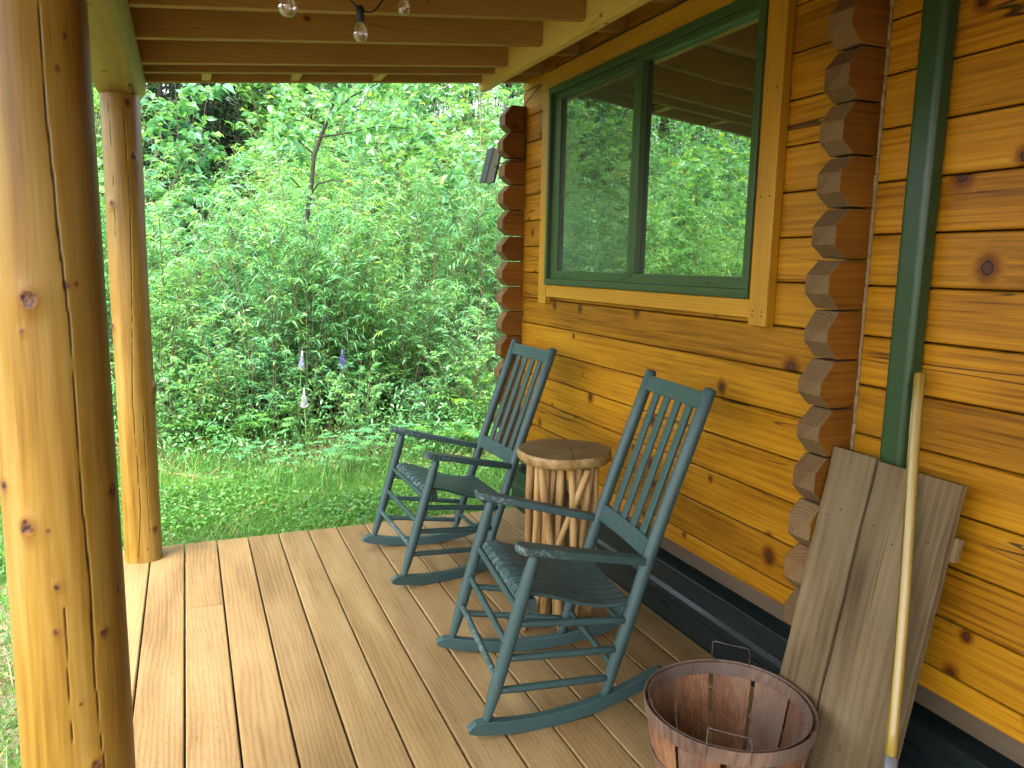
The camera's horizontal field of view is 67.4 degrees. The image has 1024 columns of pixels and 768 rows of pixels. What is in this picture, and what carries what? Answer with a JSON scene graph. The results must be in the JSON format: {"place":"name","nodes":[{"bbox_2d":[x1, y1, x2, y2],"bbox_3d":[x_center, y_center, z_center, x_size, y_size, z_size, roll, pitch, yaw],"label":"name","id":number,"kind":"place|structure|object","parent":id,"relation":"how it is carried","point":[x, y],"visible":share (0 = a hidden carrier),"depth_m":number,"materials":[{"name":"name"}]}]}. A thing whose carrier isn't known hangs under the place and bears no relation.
{"place":"outdoors","nodes":[
{"label":"outdoors","id":0,"kind":"place"},
{"bbox_2d":[0,100,518,767],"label":"ground","id":1,"kind":"structure","parent":0,"point":[10,660],"depth_m":7.13,"materials":[{"name":"green plant"}]},
{"bbox_2d":[93,84,162,249],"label":"willow shrub","id":2,"kind":"object","parent":1,"relation":"on","point":[96,103],"visible":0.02,"depth_m":8.95,"materials":[{"name":"green plant"}]},
{"bbox_2d":[93,83,164,237],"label":"willow shrub","id":3,"kind":"object","parent":1,"relation":"on","point":[102,195],"visible":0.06,"depth_m":9.92,"materials":[{"name":"green plant"}]},
{"bbox_2d":[98,145,176,394],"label":"willow shrub","id":4,"kind":"object","parent":1,"relation":"on","point":[107,270],"visible":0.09,"depth_m":6.94,"materials":[{"name":"green plant"}]},
{"bbox_2d":[97,150,205,325],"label":"willow shrub","id":5,"kind":"object","parent":1,"relation":"on","point":[150,213],"visible":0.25,"depth_m":7.64,"materials":[{"name":"green plant"}]},
{"bbox_2d":[104,83,218,257],"bbox_3d":[-4.554,-3.618,9.972,1.695,3.972,1.696,4,9,16],"label":"conifer","id":6,"kind":"object","parent":1,"relation":"on","point":[159,89],"visible":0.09,"depth_m":10.02,"materials":[{"name":"green plant"}]},
{"bbox_2d":[94,83,234,181],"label":"conifer","id":7,"kind":"object","parent":1,"relation":"on","point":[151,89],"visible":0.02,"depth_m":12.03,"materials":[{"name":"green plant"}]},
{"bbox_2d":[105,255,224,426],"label":"willow shrub","id":8,"kind":"object","parent":1,"relation":"on","point":[165,348],"visible":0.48,"depth_m":6.61,"materials":[{"name":"green plant"}]},
{"bbox_2d":[94,83,273,235],"bbox_3d":[-4.643,-5.242,10.357,3.013,6.803,3.016,-6,12,-41],"label":"conifer","id":9,"kind":"object","parent":1,"relation":"on","point":[216,114],"visible":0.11,"depth_m":10.58,"materials":[{"name":"green plant"}]},
{"bbox_2d":[102,180,274,406],"bbox_3d":[-3.122,-0.803,7.001,1.679,2.178,1.620,5,10,23],"label":"willow shrub","id":10,"kind":"object","parent":1,"relation":"on","point":[153,284],"visible":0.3,"depth_m":6.86,"materials":[{"name":"green plant"}]},
{"bbox_2d":[156,411,222,439],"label":"fern","id":11,"kind":"object","parent":1,"relation":"on","point":[185,423],"visible":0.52,"depth_m":6.43,"materials":[{"name":"green plant"}]},
{"bbox_2d":[93,83,286,201],"bbox_3d":[-5.003,-6.435,11.322,3.766,7.992,3.769,-5,11,-37],"label":"conifer","id":12,"kind":"object","parent":1,"relation":"on","point":[241,139],"visible":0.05,"depth_m":11.55,"materials":[{"name":"green plant"}]},
{"bbox_2d":[147,83,242,251],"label":"conifer","id":13,"kind":"object","parent":1,"relation":"on","point":[189,122],"visible":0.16,"depth_m":9.99,"materials":[{"name":"green plant"}]},
{"bbox_2d":[140,83,264,322],"bbox_3d":[-3.550,-2.075,8.159,1.514,3.074,1.645,1,9,-1],"label":"broadleaf sapling","id":14,"kind":"object","parent":1,"relation":"on","point":[183,106],"visible":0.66,"depth_m":8.18,"materials":[{"name":"green plant"}]},
{"bbox_2d":[145,83,269,221],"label":"conifer","id":15,"kind":"object","parent":1,"relation":"on","point":[208,112],"visible":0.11,"depth_m":10.98,"materials":[{"name":"green plant"}]},
{"bbox_2d":[146,187,269,412],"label":"willow shrub","id":16,"kind":"object","parent":1,"relation":"on","point":[212,280],"visible":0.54,"depth_m":6.78,"materials":[{"name":"green plant"}]},
{"bbox_2d":[153,349,266,448],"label":"bush","id":17,"kind":"object","parent":1,"relation":"on","point":[179,385],"visible":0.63,"depth_m":6.41,"materials":[{"name":"green plant"}]},
{"bbox_2d":[188,405,242,449],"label":"lupin plant","id":18,"kind":"object","parent":1,"relation":"on","point":[215,425],"visible":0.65,"depth_m":6.44,"materials":[{"name":"green plant"}]},
{"bbox_2d":[157,198,295,358],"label":"willow shrub","id":19,"kind":"object","parent":1,"relation":"on","point":[264,209],"visible":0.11,"depth_m":7.74,"materials":[{"name":"green plant"}]},
{"bbox_2d":[186,406,272,445],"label":"fern","id":20,"kind":"object","parent":1,"relation":"on","point":[253,422],"visible":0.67,"depth_m":6.43,"materials":[{"name":"green plant"}]},
{"bbox_2d":[193,369,266,431],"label":"bush","id":21,"kind":"object","parent":1,"relation":"on","point":[235,406],"visible":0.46,"depth_m":6.60,"materials":[{"name":"green plant"}]},
{"bbox_2d":[141,83,322,181],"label":"conifer","id":22,"kind":"object","parent":1,"relation":"on","point":[228,124],"visible":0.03,"depth_m":13.05,"materials":[{"name":"green plant"}]},
{"bbox_2d":[211,440,261,470],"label":"plant","id":23,"kind":"object","parent":1,"relation":"on","point":[244,449],"visible":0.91,"depth_m":6.03,"materials":[{"name":"green plant"}]},
{"bbox_2d":[154,249,322,437],"bbox_3d":[-2.337,-0.302,6.563,1.238,1.691,1.282,2,9,3],"label":"willow shrub","id":24,"kind":"object","parent":1,"relation":"on","point":[240,373],"visible":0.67,"depth_m":6.48,"materials":[{"name":"green plant"}]},
{"bbox_2d":[183,176,316,402],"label":"willow shrub","id":25,"kind":"object","parent":1,"relation":"on","point":[223,191],"visible":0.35,"depth_m":6.98,"materials":[{"name":"green plant"}]},
{"bbox_2d":[214,83,288,191],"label":"broadleaf sapling","id":26,"kind":"object","parent":1,"relation":"on","point":[244,105],"visible":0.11,"depth_m":11.88,"materials":[{"name":"green plant"}]},
{"bbox_2d":[0,440,519,767],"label":"grass","id":27,"kind":"structure","parent":1,"relation":"on","point":[255,499],"depth_m":5.01,"materials":[{"name":"green plant"}]},
{"bbox_2d":[0,400,520,502],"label":"long grass","id":28,"kind":"structure","parent":1,"relation":"on","point":[268,475],"depth_m":5.94,"materials":[{"name":"green plant"}]},
{"bbox_2d":[229,397,293,427],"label":"fern","id":29,"kind":"object","parent":1,"relation":"on","point":[271,415],"visible":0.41,"depth_m":6.62,"materials":[{"name":"green plant"}]},
{"bbox_2d":[201,136,328,277],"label":"willow shrub","id":30,"kind":"object","parent":1,"relation":"on","point":[250,176],"visible":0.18,"depth_m":9.36,"materials":[{"name":"green plant"}]},
{"bbox_2d":[179,194,354,436],"bbox_3d":[-2.108,-0.538,6.678,1.262,2.151,1.294,5,10,25],"label":"willow shrub","id":31,"kind":"object","parent":1,"relation":"on","point":[273,396],"visible":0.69,"depth_m":6.50,"materials":[{"name":"green plant"}]},
{"bbox_2d":[236,405,297,444],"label":"lupin plant","id":32,"kind":"object","parent":1,"relation":"on","point":[269,419],"visible":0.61,"depth_m":6.47,"materials":[{"name":"green plant"}]},
{"bbox_2d":[232,83,328,164],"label":"willow shrub","id":33,"kind":"object","parent":1,"relation":"on","point":[280,109],"visible":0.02,"depth_m":13.25,"materials":[{"name":"green plant"}]},
{"bbox_2d":[235,83,329,213],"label":"broadleaf sapling","id":34,"kind":"object","parent":1,"relation":"on","point":[274,91],"visible":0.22,"depth_m":10.49,"materials":[{"name":"green plant"}]},
{"bbox_2d":[243,336,340,421],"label":"bush","id":35,"kind":"object","parent":1,"relation":"on","point":[327,370],"visible":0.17,"depth_m":6.82,"materials":[{"name":"green plant"}]},
{"bbox_2d":[267,442,325,476],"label":"plant","id":36,"kind":"object","parent":1,"relation":"on","point":[286,458],"visible":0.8,"depth_m":5.73,"materials":[{"name":"green plant"}]},
{"bbox_2d":[226,108,370,295],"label":"willow shrub","id":37,"kind":"object","parent":1,"relation":"on","point":[265,161],"visible":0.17,"depth_m":8.41,"materials":[{"name":"green plant"}]},
{"bbox_2d":[278,351,319,442],"bbox_3d":[-1.763,0.115,6.578,0.396,0.825,0.455,3,9,10],"label":"lupin","id":38,"kind":"object","parent":1,"relation":"on","point":[301,364],"visible":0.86,"depth_m":6.50,"materials":[{"name":"green plant"}]},
{"bbox_2d":[273,388,325,456],"bbox_3d":[-1.765,0.322,6.390,0.479,0.598,0.503,-2,10,-23],"label":"lupin","id":39,"kind":"object","parent":1,"relation":"on","point":[304,405],"visible":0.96,"depth_m":6.37,"materials":[{"name":"green plant"}]},
{"bbox_2d":[212,178,387,432],"bbox_3d":[-1.787,-0.563,6.595,1.290,2.228,1.322,7,11,35],"label":"willow shrub","id":40,"kind":"object","parent":1,"relation":"on","point":[307,356],"visible":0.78,"depth_m":6.53,"materials":[{"name":"green plant"}]},
{"bbox_2d":[213,124,386,395],"bbox_3d":[-2.000,-1.076,7.361,1.648,2.533,1.689,-2,9,-18],"label":"willow shrub","id":41,"kind":"object","parent":1,"relation":"on","point":[288,176],"visible":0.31,"depth_m":7.15,"materials":[{"name":"green plant"}]},
{"bbox_2d":[215,83,384,158],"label":"conifer","id":42,"kind":"object","parent":1,"relation":"on","point":[312,115],"visible":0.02,"depth_m":13.99,"materials":[{"name":"green plant"}]},
{"bbox_2d":[274,374,332,437],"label":"bush","id":43,"kind":"object","parent":1,"relation":"on","point":[296,409],"visible":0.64,"depth_m":6.65,"materials":[{"name":"green plant"}]},
{"bbox_2d":[252,83,364,192],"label":"broadleaf sapling","id":44,"kind":"object","parent":1,"relation":"on","point":[319,87],"visible":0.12,"depth_m":11.83,"materials":[{"name":"green plant"}]},
{"bbox_2d":[100,133,518,469],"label":"undergrowth","id":45,"kind":"object","parent":1,"relation":"on","point":[447,404],"visible":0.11,"depth_m":6.63,"materials":[{"name":"green plant"}]},
{"bbox_2d":[252,148,368,330],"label":"willow shrub","id":46,"kind":"object","parent":1,"relation":"on","point":[322,193],"visible":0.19,"depth_m":7.85,"materials":[{"name":"green plant"}]},
{"bbox_2d":[237,173,393,421],"bbox_3d":[-1.744,-0.688,6.858,1.366,2.302,1.332,6,10,30],"label":"willow shrub","id":47,"kind":"object","parent":1,"relation":"on","point":[301,287],"visible":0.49,"depth_m":6.64,"materials":[{"name":"green plant"}]},
{"bbox_2d":[235,83,404,275],"bbox_3d":[-2.440,-2.611,9.742,1.998,2.637,1.928,3,9,10],"label":"willow shrub","id":48,"kind":"object","parent":1,"relation":"on","point":[323,143],"visible":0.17,"depth_m":9.61,"materials":[{"name":"green plant"}]},
{"bbox_2d":[287,430,360,475],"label":"lupin plant","id":49,"kind":"object","parent":1,"relation":"on","point":[334,449],"visible":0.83,"depth_m":5.83,"materials":[{"name":"green plant"}]},
{"bbox_2d":[241,83,417,410],"bbox_3d":[-1.661,-1.574,6.969,1.660,3.883,0.969,1,9,-2],"label":"leaning tree","id":50,"kind":"object","parent":1,"relation":"on","point":[298,146],"visible":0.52,"depth_m":6.83,"materials":[{"name":"green plant"}]},
{"bbox_2d":[313,83,372,163],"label":"willow shrub","id":51,"kind":"object","parent":1,"relation":"on","point":[347,117],"visible":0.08,"depth_m":13.91,"materials":[{"name":"green plant"}]},
{"bbox_2d":[319,350,369,438],"bbox_3d":[-1.431,0.098,6.643,0.528,0.807,0.466,-2,10,-23],"label":"lupin","id":52,"kind":"object","parent":1,"relation":"on","point":[342,359],"visible":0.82,"depth_m":6.64,"materials":[{"name":"green plant"}]},
{"bbox_2d":[271,189,418,426],"bbox_3d":[-1.532,-0.625,6.891,1.294,2.184,1.262,5,10,23],"label":"willow shrub","id":53,"kind":"object","parent":1,"relation":"on","point":[353,262],"visible":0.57,"depth_m":6.71,"materials":[{"name":"green plant"}]},
{"bbox_2d":[288,220,407,423],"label":"willow shrub","id":54,"kind":"object","parent":1,"relation":"on","point":[357,340],"visible":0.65,"depth_m":6.87,"materials":[{"name":"green plant"}]},
{"bbox_2d":[324,442,379,479],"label":"lupin plant","id":55,"kind":"object","parent":1,"relation":"on","point":[351,457],"visible":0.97,"depth_m":5.62,"materials":[{"name":"green plant"}]},
{"bbox_2d":[313,350,392,441],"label":"bush","id":56,"kind":"object","parent":1,"relation":"on","point":[351,412],"visible":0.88,"depth_m":6.65,"materials":[{"name":"green plant"}]},
{"bbox_2d":[321,427,385,470],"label":"lupin plant","id":57,"kind":"object","parent":1,"relation":"on","point":[359,441],"visible":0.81,"depth_m":5.95,"materials":[{"name":"green plant"}]},
{"bbox_2d":[277,83,432,245],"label":"willow shrub","id":58,"kind":"object","parent":1,"relation":"on","point":[342,127],"visible":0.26,"depth_m":10.63,"materials":[{"name":"green plant"}]},
{"bbox_2d":[346,428,403,461],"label":"plant","id":59,"kind":"object","parent":1,"relation":"on","point":[377,442],"visible":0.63,"depth_m":6.25,"materials":[{"name":"green plant"}]},
{"bbox_2d":[308,95,459,317],"bbox_3d":[-1.441,-1.984,8.831,1.752,2.806,1.636,1,9,-4],"label":"broadleaf sapling","id":60,"kind":"object","parent":1,"relation":"on","point":[344,153],"visible":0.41,"depth_m":8.53,"materials":[{"name":"green plant"}]},
{"bbox_2d":[356,409,418,456],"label":"lupin plant","id":61,"kind":"object","parent":1,"relation":"on","point":[411,424],"visible":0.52,"depth_m":6.52,"materials":[{"name":"green plant"}]},
{"bbox_2d":[319,244,458,407],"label":"willow shrub","id":62,"kind":"object","parent":1,"relation":"on","point":[388,325],"visible":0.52,"depth_m":7.18,"materials":[{"name":"green plant"}]},
{"bbox_2d":[324,156,454,355],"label":"willow shrub","id":63,"kind":"object","parent":1,"relation":"on","point":[394,242],"visible":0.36,"depth_m":8.07,"materials":[{"name":"green plant"}]},
{"bbox_2d":[326,243,465,413],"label":"willow shrub","id":64,"kind":"object","parent":1,"relation":"on","point":[397,371],"visible":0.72,"depth_m":7.18,"materials":[{"name":"green plant"}]},
{"bbox_2d":[325,83,469,176],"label":"conifer","id":65,"kind":"object","parent":1,"relation":"on","point":[417,110],"visible":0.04,"depth_m":14.13,"materials":[{"name":"green plant"}]},
{"bbox_2d":[382,433,422,462],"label":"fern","id":66,"kind":"object","parent":1,"relation":"on","point":[420,447],"visible":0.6,"depth_m":6.30,"materials":[{"name":"green plant"}]},
{"bbox_2d":[354,83,455,211],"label":"willow shrub","id":67,"kind":"object","parent":1,"relation":"on","point":[419,93],"visible":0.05,"depth_m":12.18,"materials":[{"name":"green plant"}]},
{"bbox_2d":[335,83,478,277],"bbox_3d":[-1.320,-2.768,10.075,1.727,2.888,1.849,-3,10,-27],"label":"broadleaf sapling","id":68,"kind":"object","parent":1,"relation":"on","point":[448,112],"visible":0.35,"depth_m":10.01,"materials":[{"name":"green plant"}]},
{"bbox_2d":[385,405,435,446],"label":"lupin plant","id":69,"kind":"object","parent":1,"relation":"on","point":[430,421],"visible":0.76,"depth_m":6.68,"materials":[{"name":"green plant"}]},
{"bbox_2d":[371,83,468,240],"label":"broadleaf sapling","id":70,"kind":"object","parent":1,"relation":"on","point":[421,108],"visible":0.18,"depth_m":11.18,"materials":[{"name":"green plant"}]},
{"bbox_2d":[394,375,465,427],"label":"bush","id":71,"kind":"object","parent":1,"relation":"on","point":[419,391],"visible":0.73,"depth_m":6.97,"materials":[{"name":"green plant"}]},
{"bbox_2d":[123,507,753,767],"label":"deck","id":72,"kind":"structure","parent":1,"relation":"on","point":[369,673],"depth_m":2.90,"materials":[{"name":"brown wood"}]},
{"bbox_2d":[0,0,135,767],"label":"log post","id":73,"kind":"object","parent":72,"relation":"on","point":[60,511],"visible":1,"depth_m":1.41,"materials":[{"name":"brown wood"}]},
{"bbox_2d":[99,91,162,563],"bbox_3d":[-1.834,-0.229,3.720,0.182,2.243,0.178,-2,10,-23],"label":"log post","id":74,"kind":"object","parent":72,"relation":"on","point":[136,388],"visible":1,"depth_m":3.65,"materials":[{"name":"brown wood"}]},
{"bbox_2d":[362,339,556,584],"bbox_3d":[-0.273,0.351,3.900,0.842,1.115,0.639,-2,9,-24],"label":"rocking chair","id":75,"kind":"object","parent":72,"relation":"on","point":[424,484],"visible":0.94,"depth_m":3.88,"materials":[{"name":"teal paint"}]},
{"bbox_2d":[517,439,611,631],"bbox_3d":[0.212,0.639,3.268,0.400,0.757,0.388,-2,10,-23],"label":"side table","id":76,"kind":"object","parent":72,"relation":"on","point":[547,461],"visible":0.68,"depth_m":3.13,"materials":[{"name":"brown wood"}]},
{"bbox_2d":[436,369,715,735],"bbox_3d":[0.200,0.536,2.736,0.842,1.115,0.639,-1,9,-15],"label":"rocking chair","id":77,"kind":"object","parent":72,"relation":"on","point":[570,577],"visible":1,"depth_m":2.65,"materials":[{"name":"teal paint"}]},
{"bbox_2d":[644,641,818,767],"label":"bushel basket","id":78,"kind":"object","parent":72,"relation":"on","point":[686,743],"visible":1,"depth_m":2.34,"materials":[{"name":"wood"}]},
{"bbox_2d":[778,446,967,767],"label":"board panel","id":79,"kind":"object","parent":72,"relation":"on","point":[836,666],"visible":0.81,"depth_m":2.13,"materials":[{"name":"brown wood"}]},
{"bbox_2d":[883,372,925,767],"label":"garden tool","id":80,"kind":"object","parent":72,"relation":"on","point":[891,758],"visible":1,"depth_m":1.98,"materials":[{"name":"beige wood"}]},
{"bbox_2d":[381,153,504,393],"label":"willow shrub","id":81,"kind":"object","parent":1,"relation":"on","point":[422,181],"visible":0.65,"depth_m":7.50,"materials":[{"name":"green plant"}]},
{"bbox_2d":[412,418,478,451],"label":"fern","id":82,"kind":"object","parent":1,"relation":"on","point":[429,430],"visible":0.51,"depth_m":6.70,"materials":[{"name":"green plant"}]},
{"bbox_2d":[421,413,471,453],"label":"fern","id":83,"kind":"object","parent":1,"relation":"on","point":[450,429],"visible":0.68,"depth_m":6.60,"materials":[{"name":"green plant"}]},
{"bbox_2d":[376,83,523,361],"bbox_3d":[-0.297,-1.876,8.371,1.985,3.547,1.855,2,9,7],"label":"broadleaf sapling","id":84,"kind":"object","parent":1,"relation":"on","point":[476,160],"visible":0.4,"depth_m":8.06,"materials":[{"name":"green plant"}]},
{"bbox_2d":[396,169,505,317],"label":"willow shrub","id":85,"kind":"object","parent":1,"relation":"on","point":[474,291],"visible":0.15,"depth_m":9.35,"materials":[{"name":"green plant"}]},
{"bbox_2d":[401,273,506,409],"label":"willow shrub","id":86,"kind":"object","parent":1,"relation":"on","point":[479,336],"visible":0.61,"depth_m":7.26,"materials":[{"name":"green plant"}]},
{"bbox_2d":[416,345,498,437],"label":"bush","id":87,"kind":"object","parent":1,"relation":"on","point":[471,393],"visible":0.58,"depth_m":6.95,"materials":[{"name":"green plant"}]},
{"bbox_2d":[417,115,504,285],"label":"willow shrub","id":88,"kind":"object","parent":1,"relation":"on","point":[457,162],"visible":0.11,"depth_m":10.17,"materials":[{"name":"green plant"}]},
{"bbox_2d":[424,381,499,430],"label":"fern","id":89,"kind":"object","parent":1,"relation":"on","point":[456,400],"visible":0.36,"depth_m":6.92,"materials":[{"name":"green plant"}]},
{"bbox_2d":[417,83,522,176],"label":"conifer","id":90,"kind":"object","parent":1,"relation":"on","point":[469,92],"depth_m":15.12,"materials":[{"name":"green plant"}]},
{"bbox_2d":[442,410,498,442],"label":"fern","id":91,"kind":"object","parent":1,"relation":"on","point":[468,432],"visible":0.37,"depth_m":6.75,"materials":[{"name":"green plant"}]},
{"bbox_2d":[442,92,501,203],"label":"willow shrub","id":92,"kind":"object","parent":1,"relation":"on","point":[477,133],"visible":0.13,"depth_m":12.92,"materials":[{"name":"green plant"}]},
{"bbox_2d":[422,83,523,180],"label":"willow shrub","id":93,"kind":"object","parent":1,"relation":"on","point":[497,101],"visible":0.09,"depth_m":14.36,"materials":[{"name":"green plant"}]},
{"bbox_2d":[434,83,523,238],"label":"willow shrub","id":94,"kind":"object","parent":1,"relation":"on","point":[487,111],"visible":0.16,"depth_m":11.62,"materials":[{"name":"green plant"}]},
{"bbox_2d":[441,128,520,389],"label":"willow shrub","id":95,"kind":"object","parent":1,"relation":"on","point":[493,274],"visible":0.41,"depth_m":7.69,"materials":[{"name":"green plant"}]},
{"bbox_2d":[443,83,523,143],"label":"conifer","id":96,"kind":"object","parent":1,"relation":"on","point":[510,86],"visible":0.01,"depth_m":16.44,"materials":[{"name":"green plant"}]},
{"bbox_2d":[485,83,524,159],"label":"broadleaf sapling","id":97,"kind":"object","parent":1,"relation":"on","point":[515,88],"visible":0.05,"depth_m":12.84,"materials":[{"name":"green plant"}]},
{"bbox_2d":[493,0,1023,767],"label":"log cabin","id":98,"kind":"object","parent":1,"relation":"on","point":[791,232],"visible":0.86,"depth_m":2.56,"materials":[{"name":"wood"}]},
{"bbox_2d":[87,0,683,99],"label":"porch roof","id":99,"kind":"structure","parent":98,"relation":"attached to","point":[136,46],"depth_m":3.33,"materials":[{"name":"brown wood"}]},
{"bbox_2d":[277,0,429,41],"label":"string light","id":100,"kind":"object","parent":99,"relation":"hanging from","point":[360,10],"visible":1,"depth_m":2.07,"materials":[{"name":"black glass"}]},
{"bbox_2d":[479,147,500,183],"bbox_3d":[-0.094,-1.325,4.645,0.136,0.210,0.231,-2,10,-23],"label":"panel light","id":101,"kind":"object","parent":98,"relation":"attached to","point":[490,169],"visible":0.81,"depth_m":4.66,"materials":[{"name":"grey metal"}]},
{"bbox_2d":[495,0,687,166],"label":"power cable","id":102,"kind":"object","parent":98,"relation":"attached to","point":[580,55],"visible":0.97,"depth_m":3.67,"materials":[{"name":"black rubber"}]},
{"bbox_2d":[543,0,768,298],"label":"window","id":103,"kind":"structure","parent":98,"relation":"in","point":[653,148],"depth_m":3.17,"materials":[{"name":"glass"}]},
{"bbox_2d":[146,83,523,120],"label":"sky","id":104,"kind":"structure","parent":0,"point":[476,103],"materials":[{"name":"white"}]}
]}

